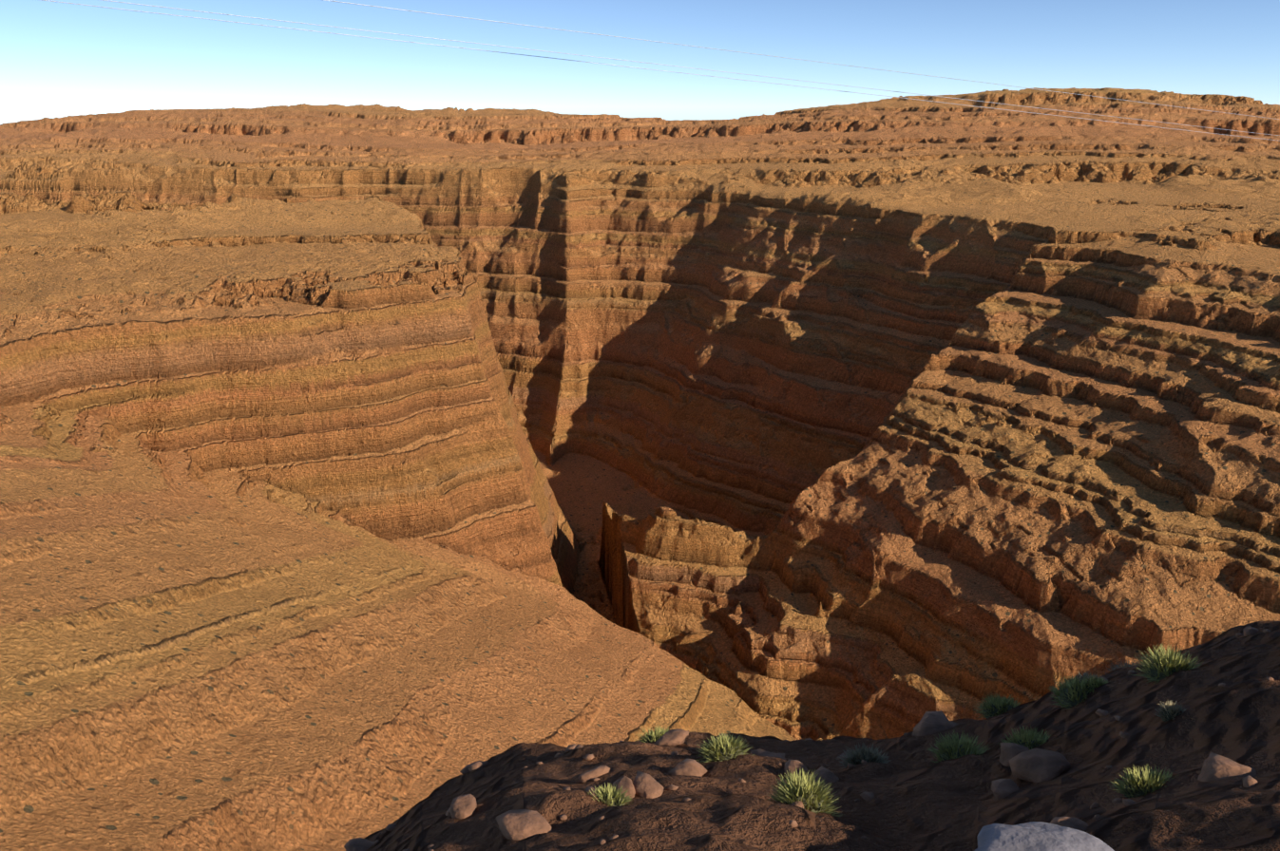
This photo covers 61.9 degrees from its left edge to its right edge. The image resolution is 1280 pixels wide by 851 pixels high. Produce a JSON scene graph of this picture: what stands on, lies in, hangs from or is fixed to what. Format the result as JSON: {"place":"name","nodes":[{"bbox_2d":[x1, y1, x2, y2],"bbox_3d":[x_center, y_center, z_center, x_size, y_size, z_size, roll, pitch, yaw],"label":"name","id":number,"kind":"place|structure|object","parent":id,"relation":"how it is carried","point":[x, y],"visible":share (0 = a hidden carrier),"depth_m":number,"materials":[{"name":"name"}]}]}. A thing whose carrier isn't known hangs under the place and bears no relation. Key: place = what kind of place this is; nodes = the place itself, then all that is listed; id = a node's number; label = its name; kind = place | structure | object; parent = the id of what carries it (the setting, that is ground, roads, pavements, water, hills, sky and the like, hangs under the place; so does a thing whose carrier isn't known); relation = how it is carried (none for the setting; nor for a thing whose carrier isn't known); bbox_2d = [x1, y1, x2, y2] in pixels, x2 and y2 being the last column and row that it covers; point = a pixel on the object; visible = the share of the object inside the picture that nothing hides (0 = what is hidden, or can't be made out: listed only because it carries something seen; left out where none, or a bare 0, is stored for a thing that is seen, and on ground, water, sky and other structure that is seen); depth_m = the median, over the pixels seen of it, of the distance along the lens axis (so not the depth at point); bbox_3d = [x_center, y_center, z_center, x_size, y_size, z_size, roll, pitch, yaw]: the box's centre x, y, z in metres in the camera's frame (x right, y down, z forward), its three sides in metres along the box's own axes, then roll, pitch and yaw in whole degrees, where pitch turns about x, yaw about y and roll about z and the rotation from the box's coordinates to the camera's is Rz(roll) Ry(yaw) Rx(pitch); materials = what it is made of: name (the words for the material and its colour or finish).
{"place":"outdoors","nodes":[
{"label":"outdoors","id":0,"kind":"place"},
{"bbox_2d":[0,87,1279,850],"bbox_3d":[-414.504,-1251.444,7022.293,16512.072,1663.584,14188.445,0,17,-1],"label":"terrain","id":1,"kind":"structure","parent":0,"point":[371,472],"depth_m":404.87,"materials":[{"name":"brown stone"}]},
{"bbox_2d":[386,644,1203,826],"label":"grass tufts","id":2,"kind":"object","parent":1,"relation":"on","point":[1073,692],"visible":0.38,"depth_m":5.84,"materials":[{"name":"green plant"}]},
{"bbox_2d":[343,626,1273,850],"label":"rocks","id":3,"kind":"object","parent":1,"relation":"on","point":[1033,765],"visible":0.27,"depth_m":5.46,"materials":[{"name":"stone"}]},
{"bbox_2d":[974,821,1114,850],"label":"boulder","id":4,"kind":"object","parent":1,"relation":"on","point":[1036,836],"visible":1,"depth_m":2.91,"materials":[{"name":"grey stone"}]},
{"bbox_2d":[0,0,1279,124],"label":"sky","id":5,"kind":"structure","parent":0,"point":[58,60],"materials":[{"name":"blue"}]},
{"bbox_2d":[41,0,1279,141],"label":"power lines","id":6,"kind":"object","parent":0,"point":[642,62],"visible":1,"depth_m":36.29,"materials":[{"name":"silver metal"}]}
]}

